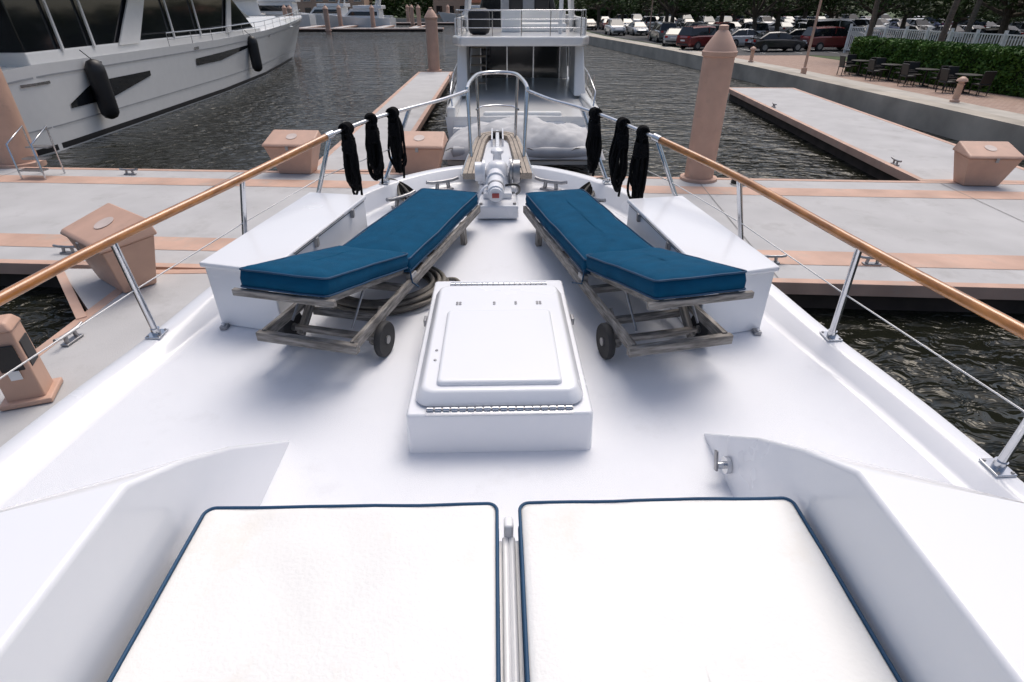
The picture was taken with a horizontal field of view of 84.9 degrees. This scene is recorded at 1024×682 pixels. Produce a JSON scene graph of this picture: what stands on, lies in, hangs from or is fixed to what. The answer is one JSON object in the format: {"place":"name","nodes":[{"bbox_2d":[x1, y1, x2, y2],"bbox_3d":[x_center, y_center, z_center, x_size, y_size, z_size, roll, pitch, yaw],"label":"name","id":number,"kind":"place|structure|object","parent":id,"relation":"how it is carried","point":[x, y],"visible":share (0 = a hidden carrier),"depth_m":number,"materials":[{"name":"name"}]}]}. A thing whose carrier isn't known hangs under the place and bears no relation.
{"place":"outdoors","nodes":[
{"label":"outdoors","id":0,"kind":"place"},
{"bbox_2d":[0,25,1023,481],"bbox_3d":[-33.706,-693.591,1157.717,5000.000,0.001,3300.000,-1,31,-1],"label":"water","id":1,"kind":"structure","parent":0,"point":[322,83],"depth_m":18.98,"materials":[{"name":"black liquid"}]},
{"bbox_2d":[0,67,46,168],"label":"dock piling","id":2,"kind":"object","parent":1,"relation":"in","point":[11,121],"visible":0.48,"depth_m":14.13,"materials":[{"name":"pink paint"}]},
{"bbox_2d":[0,269,210,446],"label":"finger pier","id":3,"kind":"structure","parent":1,"relation":"on","point":[116,331],"depth_m":7.36,"materials":[{"name":"concrete"}]},
{"bbox_2d":[0,314,62,410],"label":"power pedestal","id":4,"kind":"object","parent":3,"relation":"on","point":[31,382],"visible":0.96,"depth_m":5.74,"materials":[{"name":"pink paint"}]},
{"bbox_2d":[53,321,83,345],"bbox_3d":[-5.466,-0.067,6.926,0.100,0.157,0.459,2,31,3],"label":"dock cleat","id":5,"kind":"object","parent":3,"relation":"on","point":[76,336],"visible":0.82,"depth_m":6.92,"materials":[{"name":"metal"}]},
{"bbox_2d":[60,203,156,292],"bbox_3d":[-5.817,-1.332,8.185,1.363,1.016,0.826,21,37,31],"label":"dock box","id":6,"kind":"object","parent":3,"relation":"on","point":[108,219],"visible":0.88,"depth_m":7.96,"materials":[{"name":"pink paint"}]},
{"bbox_2d":[0,0,301,155],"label":"superyacht","id":7,"kind":"object","parent":1,"relation":"on","point":[77,72],"visible":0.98,"depth_m":21.59,"materials":[{"name":"white plastic"}]},
{"bbox_2d":[71,71,150,107],"bbox_3d":[-14.697,-9.393,20.730,0.038,0.630,5.400,-1,31,-2],"label":"hull window","id":8,"kind":"structure","parent":7,"relation":"in","point":[120,84],"depth_m":20.85,"materials":[{"name":"black glass"}]},
{"bbox_2d":[196,45,247,65],"bbox_3d":[-15.259,-15.281,29.833,0.090,0.450,7.503,-2,31,-3],"label":"hull window","id":9,"kind":"structure","parent":7,"relation":"in","point":[222,55],"depth_m":28.90,"materials":[{"name":"black glass"}]},
{"bbox_2d":[233,0,265,15],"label":"distant motor yacht","id":10,"kind":"object","parent":1,"relation":"on","point":[249,7],"visible":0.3,"depth_m":98.06,"materials":[{"name":"white paint"}]},
{"bbox_2d":[257,0,316,26],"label":"distant motor yacht","id":11,"kind":"object","parent":1,"relation":"on","point":[271,7],"visible":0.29,"depth_m":106.60,"materials":[{"name":"white paint"}]},
{"bbox_2d":[299,0,349,24],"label":"distant motor yacht","id":12,"kind":"object","parent":1,"relation":"on","point":[331,7],"visible":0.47,"depth_m":119.12,"materials":[{"name":"white paint"}]},
{"bbox_2d":[322,5,331,33],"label":"dock piling","id":13,"kind":"object","parent":1,"relation":"in","point":[328,30],"visible":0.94,"depth_m":85.93,"materials":[{"name":"pink paint"}]},
{"bbox_2d":[320,0,395,27],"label":"distant motor yacht","id":14,"kind":"object","parent":1,"relation":"on","point":[359,15],"visible":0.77,"depth_m":107.32,"materials":[{"name":"white paint"}]},
{"bbox_2d":[299,28,443,31],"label":"distant dock","id":15,"kind":"object","parent":1,"relation":"on","point":[366,29],"visible":0.48,"depth_m":93.97,"materials":[{"name":"concrete"}]},
{"bbox_2d":[316,72,452,172],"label":"finger pier","id":16,"kind":"structure","parent":1,"relation":"on","point":[419,88],"depth_m":21.75,"materials":[{"name":"concrete"}]},
{"bbox_2d":[396,22,454,24],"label":"distant dock","id":17,"kind":"object","parent":1,"relation":"on","point":[423,23],"visible":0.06,"depth_m":122.38,"materials":[{"name":"concrete"}]},
{"bbox_2d":[424,7,441,71],"bbox_3d":[-4.827,-17.185,34.586,0.936,5.900,0.936,-1,31,-1],"label":"dock piling","id":18,"kind":"object","parent":1,"relation":"in","point":[431,18],"visible":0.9,"depth_m":33.73,"materials":[{"name":"pink paint"}]},
{"bbox_2d":[438,5,479,21],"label":"distant motor yacht","id":19,"kind":"object","parent":1,"relation":"on","point":[448,17],"visible":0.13,"depth_m":128.73,"materials":[{"name":"white paint"}]},
{"bbox_2d":[0,165,1023,681],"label":"motor yacht foredeck","id":20,"kind":"object","parent":1,"relation":"on","point":[120,475],"visible":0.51,"depth_m":2.81,"materials":[{"name":"white plastic"}]},
{"bbox_2d":[199,192,367,331],"bbox_3d":[-1.726,-0.700,4.548,0.576,0.500,1.772,4,31,7],"label":"deck locker","id":21,"kind":"object","parent":20,"relation":"on","point":[310,221],"visible":0.76,"depth_m":4.13,"materials":[{"name":"white plastic"}]},
{"bbox_2d":[107,502,500,681],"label":"sun pad","id":22,"kind":"object","parent":20,"relation":"on","point":[339,593],"visible":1,"depth_m":1.70,"materials":[{"name":"white fabric"}]},
{"bbox_2d":[232,188,480,356],"bbox_3d":[-0.942,-0.733,4.378,0.750,0.740,2.774,7,32,12],"label":"teak sun lounger","id":23,"kind":"object","parent":20,"relation":"on","point":[411,233],"visible":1,"depth_m":3.71,"materials":[{"name":"fabric"}]},
{"bbox_2d":[333,262,459,315],"bbox_3d":[-0.977,-0.445,4.509,1.135,0.112,0.910,-1,31,-1],"label":"coiled hose","id":24,"kind":"object","parent":20,"relation":"on","point":[422,297],"visible":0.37,"depth_m":4.21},
{"bbox_2d":[388,178,412,200],"bbox_3d":[-1.229,-1.369,5.763,0.428,0.263,1.448,-1,31,-1],"label":"mooring line","id":25,"kind":"object","parent":20,"relation":"on","point":[403,188],"visible":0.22,"depth_m":6.18,"materials":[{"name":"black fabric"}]},
{"bbox_2d":[386,189,415,207],"bbox_3d":[-1.183,-1.513,6.004,0.088,0.138,0.404,22,38,32],"label":"deck cleat","id":26,"kind":"object","parent":20,"relation":"on","point":[396,199],"visible":0.6,"depth_m":5.96,"materials":[{"name":"metal"}]},
{"bbox_2d":[426,176,458,189],"bbox_3d":[-0.796,-1.798,6.427,0.404,0.138,0.088,-18,35,-27],"label":"deck cleat","id":27,"kind":"object","parent":20,"relation":"on","point":[446,181],"visible":0.73,"depth_m":6.42,"materials":[{"name":"metal"}]},
{"bbox_2d":[460,128,533,183],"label":"bow pulpit platform","id":28,"kind":"structure","parent":20,"relation":"attached to","point":[496,138],"depth_m":7.22,"materials":[{"name":"wood"}]},
{"bbox_2d":[475,147,520,218],"bbox_3d":[-0.162,-1.955,6.376,0.490,0.530,1.988,-1,31,-1],"label":"anchor windlass","id":29,"kind":"object","parent":20,"relation":"on","point":[498,193],"visible":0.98,"depth_m":5.78,"materials":[{"name":"metal"}]},
{"bbox_2d":[406,280,592,452],"bbox_3d":[-0.080,0.017,3.512,0.990,0.363,1.600,-1,31,-1],"label":"deck hatch","id":30,"kind":"object","parent":20,"relation":"on","point":[499,368],"visible":1,"depth_m":2.92,"materials":[{"name":"white plastic"}]},
{"bbox_2d":[0,70,1023,476],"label":"bow railing","id":31,"kind":"object","parent":20,"relation":"on","point":[998,466],"visible":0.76,"depth_m":3.67,"materials":[{"name":"metal"}]},
{"bbox_2d":[338,122,362,194],"bbox_3d":[-1.552,-1.724,5.399,0.175,0.732,0.146,6,32,10],"label":"rope hank","id":32,"kind":"object","parent":31,"relation":"hanging from","point":[351,164],"visible":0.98,"depth_m":5.35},
{"bbox_2d":[364,113,384,183],"bbox_3d":[-1.399,-1.933,5.679,0.174,0.710,0.138,-9,32,-15],"label":"rope hank","id":33,"kind":"object","parent":31,"relation":"hanging from","point":[375,160],"visible":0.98,"depth_m":5.65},
{"bbox_2d":[385,106,406,177],"bbox_3d":[-1.226,-2.078,5.907,0.196,0.732,0.142,4,31,6],"label":"rope hank","id":34,"kind":"object","parent":31,"relation":"hanging from","point":[397,148],"visible":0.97,"depth_m":5.87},
{"bbox_2d":[585,107,602,175],"bbox_3d":[0.861,-2.069,5.867,0.188,0.710,0.138,-6,32,-10],"label":"rope hank","id":35,"kind":"object","parent":31,"relation":"hanging from","point":[593,144],"visible":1,"depth_m":5.81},
{"bbox_2d":[608,117,630,196],"bbox_3d":[1.056,-1.792,5.518,0.200,0.776,0.157,-3,31,-5],"label":"rope hank","id":36,"kind":"object","parent":31,"relation":"hanging from","point":[619,147],"visible":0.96,"depth_m":5.46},
{"bbox_2d":[626,125,649,198],"bbox_3d":[1.189,-1.622,5.277,0.178,0.777,0.141,4,31,7],"label":"rope hank","id":37,"kind":"object","parent":31,"relation":"hanging from","point":[638,169],"visible":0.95,"depth_m":5.23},
{"bbox_2d":[535,176,566,190],"bbox_3d":[0.445,-1.798,6.429,0.404,0.138,0.088,16,34,24],"label":"deck cleat","id":38,"kind":"object","parent":20,"relation":"on","point":[546,188],"visible":0.87,"depth_m":6.42,"materials":[{"name":"metal"}]},
{"bbox_2d":[579,176,609,196],"bbox_3d":[0.916,-1.397,5.809,0.428,0.263,1.448,-1,31,-1],"label":"mooring line","id":39,"kind":"object","parent":20,"relation":"on","point":[587,187],"visible":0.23,"depth_m":6.22,"materials":[{"name":"black fabric"}]},
{"bbox_2d":[523,189,753,359],"bbox_3d":[0.728,-0.718,4.354,0.750,0.740,2.771,-7,32,-11],"label":"teak sun lounger","id":40,"kind":"object","parent":20,"relation":"on","point":[590,234],"visible":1,"depth_m":3.68,"materials":[{"name":"fabric"}]},
{"bbox_2d":[627,196,779,335],"bbox_3d":[1.406,-0.649,4.464,0.559,0.500,1.744,-4,31,-7],"label":"deck locker","id":41,"kind":"object","parent":20,"relation":"on","point":[682,224],"visible":0.56,"depth_m":4.08,"materials":[{"name":"white plastic"}]},
{"bbox_2d":[518,496,902,681],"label":"sun pad","id":42,"kind":"object","parent":20,"relation":"on","point":[684,589],"visible":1,"depth_m":1.70,"materials":[{"name":"white fabric"}]},
{"bbox_2d":[0,167,1023,313],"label":"floating pier","id":43,"kind":"structure","parent":1,"relation":"on","point":[968,240],"depth_m":10.79,"materials":[{"name":"concrete"}]},
{"bbox_2d":[5,125,65,179],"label":"boarding steps","id":44,"kind":"structure","parent":43,"relation":"on","point":[31,146],"depth_m":13.31,"materials":[{"name":"silver metal"}]},
{"bbox_2d":[52,244,76,253],"bbox_3d":[-7.437,-1.540,9.368,0.459,0.157,0.100,2,31,3],"label":"dock cleat","id":45,"kind":"object","parent":43,"relation":"on","point":[64,251],"visible":0.68,"depth_m":9.35,"materials":[{"name":"metal"}]},
{"bbox_2d":[262,130,320,173],"bbox_3d":[-5.320,-4.612,13.695,1.262,0.940,0.765,2,31,4],"label":"dock box","id":46,"kind":"object","parent":43,"relation":"on","point":[276,143],"visible":0.85,"depth_m":13.53,"materials":[{"name":"pink paint"}]},
{"bbox_2d":[402,131,447,174],"bbox_3d":[-2.215,-4.523,13.547,1.262,0.940,0.765,2,31,3],"label":"dock box","id":47,"kind":"object","parent":43,"relation":"on","point":[425,150],"visible":0.74,"depth_m":13.34,"materials":[{"name":"pink paint"}]},
{"bbox_2d":[952,141,1023,185],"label":"dock box","id":48,"kind":"object","parent":43,"relation":"on","point":[986,163],"visible":1,"depth_m":12.61,"materials":[{"name":"pink paint"}]},
{"bbox_2d":[445,0,598,164],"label":"motor yacht","id":49,"kind":"object","parent":1,"relation":"on","point":[529,41],"visible":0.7,"depth_m":18.72,"materials":[{"name":"metal"}]},
{"bbox_2d":[481,46,559,77],"bbox_3d":[0.312,-10.411,21.518,3.000,1.950,0.060,0,31,0],"label":"saloon door","id":50,"kind":"structure","parent":49,"relation":"in","point":[520,58],"depth_m":21.33,"materials":[{"name":"black glass"}]},
{"bbox_2d":[442,115,605,160],"bbox_3d":[0.304,-5.645,15.354,4.300,1.005,2.140,0,31,0],"label":"covered tender","id":51,"kind":"object","parent":49,"relation":"on","point":[548,141],"visible":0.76,"depth_m":14.71,"materials":[{"name":"fabric"}]},
{"bbox_2d":[680,24,737,183],"bbox_3d":[4.450,-4.181,13.203,0.858,5.720,0.858,-1,31,-1],"label":"dock piling","id":52,"kind":"object","parent":1,"relation":"in","point":[719,52],"visible":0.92,"depth_m":12.29,"materials":[{"name":"pink paint"}]},
{"bbox_2d":[729,87,1023,182],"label":"finger pier","id":53,"kind":"structure","parent":1,"relation":"on","point":[870,144],"depth_m":17.94,"materials":[{"name":"concrete"}]},
{"bbox_2d":[393,5,993,60],"bbox_3d":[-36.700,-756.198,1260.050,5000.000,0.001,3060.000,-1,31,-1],"label":"ground","id":54,"kind":"structure","parent":0,"point":[838,57],"depth_m":64.07,"materials":[{"name":"asphalt"}]},
{"bbox_2d":[297,0,371,12],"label":"walls","id":55,"kind":"structure","parent":54,"relation":"on","point":[302,5],"depth_m":144.65,"materials":[{"name":"pink paint"}]},
{"bbox_2d":[433,0,464,17],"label":"walls","id":56,"kind":"structure","parent":54,"relation":"on","point":[456,4],"depth_m":143.68,"materials":[{"name":"beige paint"}]},
{"bbox_2d":[574,0,611,27],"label":"oak tree","id":57,"kind":"object","parent":54,"relation":"on","point":[597,7],"visible":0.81,"depth_m":88.84,"materials":[{"name":"green plant"}]},
{"bbox_2d":[595,0,649,20],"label":"oak tree","id":58,"kind":"object","parent":54,"relation":"on","point":[622,8],"visible":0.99,"depth_m":72.12,"materials":[{"name":"green plant"}]},
{"bbox_2d":[635,0,668,15],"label":"oak tree","id":59,"kind":"object","parent":54,"relation":"on","point":[648,10],"visible":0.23,"depth_m":90.25,"materials":[{"name":"green plant"}]},
{"bbox_2d":[637,0,703,21],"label":"oak tree","id":60,"kind":"object","parent":54,"relation":"on","point":[666,13],"visible":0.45,"depth_m":73.63,"materials":[{"name":"green plant"}]},
{"bbox_2d":[659,0,731,22],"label":"oak tree","id":61,"kind":"object","parent":54,"relation":"on","point":[681,4],"visible":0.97,"depth_m":59.65,"materials":[{"name":"green plant"}]},
{"bbox_2d":[370,0,1023,23],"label":"distant trees","id":62,"kind":"object","parent":54,"relation":"on","point":[392,6],"visible":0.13,"depth_m":122.73,"materials":[{"name":"plant"}]},
{"bbox_2d":[689,0,757,21],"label":"oak tree","id":63,"kind":"object","parent":54,"relation":"on","point":[722,14],"visible":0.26,"depth_m":62.12,"materials":[{"name":"green plant"}]},
{"bbox_2d":[721,0,795,30],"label":"oak tree","id":64,"kind":"object","parent":54,"relation":"on","point":[754,10],"visible":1,"depth_m":53.52,"materials":[{"name":"green plant"}]},
{"bbox_2d":[749,0,836,30],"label":"oak tree","id":65,"kind":"object","parent":54,"relation":"on","point":[778,16],"visible":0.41,"depth_m":61.67,"materials":[{"name":"green plant"}]},
{"bbox_2d":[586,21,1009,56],"bbox_3d":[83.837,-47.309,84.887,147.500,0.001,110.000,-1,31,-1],"label":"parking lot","id":66,"kind":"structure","parent":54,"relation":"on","point":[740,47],"depth_m":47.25,"materials":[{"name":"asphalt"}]},
{"bbox_2d":[604,18,625,35],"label":"parked car","id":67,"kind":"object","parent":66,"relation":"on","point":[614,25],"visible":1,"depth_m":67.44,"materials":[{"name":"white paint"}]},
{"bbox_2d":[627,22,648,35],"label":"parked car","id":68,"kind":"object","parent":66,"relation":"on","point":[633,28],"visible":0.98,"depth_m":67.51,"materials":[{"name":"white paint"}]},
{"bbox_2d":[649,22,676,41],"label":"parked car","id":69,"kind":"object","parent":66,"relation":"on","point":[658,31],"visible":0.61,"depth_m":54.84,"materials":[{"name":"grey paint"}]},
{"bbox_2d":[662,28,681,45],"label":"parked car","id":70,"kind":"object","parent":66,"relation":"on","point":[670,35],"visible":0.48,"depth_m":50.24,"materials":[{"name":"silver paint"}]},
{"bbox_2d":[676,25,717,49],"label":"parked car","id":71,"kind":"object","parent":66,"relation":"on","point":[697,37],"visible":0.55,"depth_m":46.12,"materials":[{"name":"red paint"}]},
{"bbox_2d":[729,28,758,46],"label":"parked car","id":72,"kind":"object","parent":66,"relation":"on","point":[739,35],"visible":0.3,"depth_m":49.29,"materials":[{"name":"white paint"}]},
{"bbox_2d":[738,22,769,32],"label":"parked car","id":73,"kind":"object","parent":66,"relation":"on","point":[761,27],"visible":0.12,"depth_m":54.26,"materials":[{"name":"black paint"}]},
{"bbox_2d":[757,16,774,25],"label":"parked car","id":74,"kind":"object","parent":66,"relation":"on","point":[768,20],"visible":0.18,"depth_m":81.88,"materials":[{"name":"white paint"}]},
{"bbox_2d":[744,31,806,51],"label":"parked car","id":75,"kind":"object","parent":66,"relation":"on","point":[764,41],"visible":0.97,"depth_m":44.41,"materials":[{"name":"black paint"}]},
{"bbox_2d":[769,22,793,31],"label":"parked car","id":76,"kind":"object","parent":66,"relation":"on","point":[784,26],"visible":0.36,"depth_m":67.11,"materials":[{"name":"silver paint"}]},
{"bbox_2d":[784,28,805,39],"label":"parked car","id":77,"kind":"object","parent":66,"relation":"on","point":[796,33],"visible":0.06,"depth_m":49.39,"materials":[{"name":"grey paint"}]},
{"bbox_2d":[800,26,854,50],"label":"parked car","id":78,"kind":"object","parent":66,"relation":"on","point":[830,36],"visible":0.65,"depth_m":45.13,"materials":[{"name":"red paint"}]},
{"bbox_2d":[805,18,863,36],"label":"parked van","id":79,"kind":"object","parent":66,"relation":"on","point":[844,23],"visible":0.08,"depth_m":50.84,"materials":[{"name":"white paint"}]},
{"bbox_2d":[895,25,933,37],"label":"parked car","id":80,"kind":"object","parent":66,"relation":"on","point":[917,27],"visible":0.2,"depth_m":56.39,"materials":[{"name":"black paint"}]},
{"bbox_2d":[906,18,934,28],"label":"parked car","id":81,"kind":"object","parent":66,"relation":"on","point":[915,21],"visible":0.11,"depth_m":68.42,"materials":[{"name":"white paint"}]},
{"bbox_2d":[932,25,964,40],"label":"parked car","id":82,"kind":"object","parent":66,"relation":"on","point":[958,28],"visible":0.14,"depth_m":55.63,"materials":[{"name":"white paint"}]},
{"bbox_2d":[957,19,986,27],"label":"parked car","id":83,"kind":"object","parent":66,"relation":"on","point":[976,22],"visible":0.07,"depth_m":67.11,"materials":[{"name":"black paint"}]},
{"bbox_2d":[967,28,1023,46],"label":"parked car","id":84,"kind":"object","parent":66,"relation":"on","point":[995,31],"visible":0.14,"depth_m":41.96,"materials":[{"name":"beige paint"}]},
{"bbox_2d":[586,34,1023,155],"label":"seawall","id":85,"kind":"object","parent":54,"relation":"on","point":[953,122],"visible":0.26,"depth_m":23.42,"materials":[{"name":"concrete"}]},
{"bbox_2d":[800,0,866,17],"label":"oak tree","id":86,"kind":"object","parent":54,"relation":"on","point":[831,13],"visible":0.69,"depth_m":60.06,"materials":[{"name":"green plant"}]},
{"bbox_2d":[866,0,879,35],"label":"palm tree","id":87,"kind":"object","parent":54,"relation":"on","point":[873,18],"visible":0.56,"depth_m":36.83,"materials":[{"name":"grey plant"}]},
{"bbox_2d":[844,0,937,31],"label":"oak tree","id":88,"kind":"object","parent":54,"relation":"on","point":[865,4],"visible":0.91,"depth_m":46.27,"materials":[{"name":"green plant"}]},
{"bbox_2d":[883,0,947,28],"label":"oak tree","id":89,"kind":"object","parent":54,"relation":"on","point":[905,12],"visible":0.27,"depth_m":60.91,"materials":[{"name":"green plant"}]},
{"bbox_2d":[917,0,1009,31],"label":"oak tree","id":90,"kind":"object","parent":54,"relation":"on","point":[940,10],"visible":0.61,"depth_m":47.47,"materials":[{"name":"green plant"}]},
{"bbox_2d":[960,0,982,42],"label":"palm tree","id":91,"kind":"object","parent":54,"relation":"on","point":[973,16],"visible":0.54,"depth_m":35.22,"materials":[{"name":"brown plant"}]},
{"bbox_2d":[964,0,1023,45],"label":"oak tree","id":92,"kind":"object","parent":54,"relation":"on","point":[1007,10],"visible":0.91,"depth_m":40.05,"materials":[{"name":"green plant"}]},
{"bbox_2d":[586,32,1023,120],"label":"promenade path","id":93,"kind":"structure","parent":0,"point":[1013,115],"depth_m":25.35,"materials":[{"name":"concrete"}]},
{"bbox_2d":[800,0,821,73],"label":"street lamp","id":94,"kind":"object","parent":93,"relation":"on","point":[804,69],"visible":0.9,"depth_m":30.19,"materials":[{"name":"metal"}]},
{"bbox_2d":[949,76,967,102],"bbox_3d":[17.495,-9.842,21.910,0.400,0.920,0.400,-1,31,-1],"label":"bollard light","id":95,"kind":"object","parent":93,"relation":"on","point":[962,80],"visible":1,"depth_m":21.85,"materials":[{"name":"pink paint"}]},
{"bbox_2d":[699,51,1023,113],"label":"brick pavement","id":96,"kind":"structure","parent":0,"point":[826,66],"depth_m":27.28,"materials":[{"name":"brick"}]},
{"bbox_2d":[844,54,858,73],"bbox_3d":[18.689,-15.187,30.726,0.534,0.947,0.555,-1,31,-1],"label":"patio chair","id":97,"kind":"object","parent":96,"relation":"on","point":[850,57],"visible":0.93,"depth_m":30.75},
{"bbox_2d":[865,59,881,80],"bbox_3d":[18.236,-13.643,28.166,0.555,0.947,0.534,-1,31,-1],"label":"patio chair","id":98,"kind":"object","parent":96,"relation":"on","point":[871,66],"visible":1,"depth_m":28.07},
{"bbox_2d":[872,58,888,78],"bbox_3d":[18.996,-14.003,28.762,0.534,0.947,0.555,-1,31,-1],"label":"patio chair","id":99,"kind":"object","parent":96,"relation":"on","point":[879,62],"visible":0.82,"depth_m":28.78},
{"bbox_2d":[897,63,917,86],"bbox_3d":[18.543,-12.459,26.203,0.555,0.947,0.534,-1,31,-1],"label":"patio chair","id":100,"kind":"object","parent":96,"relation":"on","point":[905,70],"visible":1,"depth_m":26.11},
{"bbox_2d":[908,62,924,84],"bbox_3d":[19.303,-12.819,26.799,0.534,0.947,0.555,-1,31,-1],"label":"patio chair","id":101,"kind":"object","parent":96,"relation":"on","point":[913,65],"visible":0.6,"depth_m":26.80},
{"bbox_2d":[843,24,1023,52],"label":"white fence","id":102,"kind":"object","parent":96,"relation":"on","point":[977,34],"visible":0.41,"depth_m":36.97,"materials":[{"name":"paint"}]},
{"bbox_2d":[844,36,1023,97],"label":"hedge","id":103,"kind":"object","parent":96,"relation":"on","point":[1006,62],"visible":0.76,"depth_m":25.98,"materials":[{"name":"green plant"}]},
{"bbox_2d":[935,68,958,92],"bbox_3d":[18.850,-11.274,24.239,0.555,0.947,0.534,-1,31,-1],"label":"patio chair","id":104,"kind":"object","parent":96,"relation":"on","point":[944,75],"visible":1,"depth_m":24.14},
{"bbox_2d":[938,0,960,41],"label":"palm tree","id":105,"kind":"object","parent":96,"relation":"on","point":[948,22],"visible":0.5,"depth_m":29.96,"materials":[{"name":"grey plant"}]},
{"bbox_2d":[942,66,960,90],"bbox_3d":[19.610,-11.634,24.835,0.534,0.947,0.555,-1,31,-1],"label":"patio chair","id":106,"kind":"object","parent":96,"relation":"on","point":[954,70],"visible":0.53,"depth_m":24.84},
{"bbox_2d":[968,71,997,95],"bbox_3d":[19.749,-10.833,23.507,0.534,0.947,0.555,-1,31,-1],"label":"patio chair","id":107,"kind":"object","parent":96,"relation":"on","point":[988,77],"visible":1,"depth_m":23.28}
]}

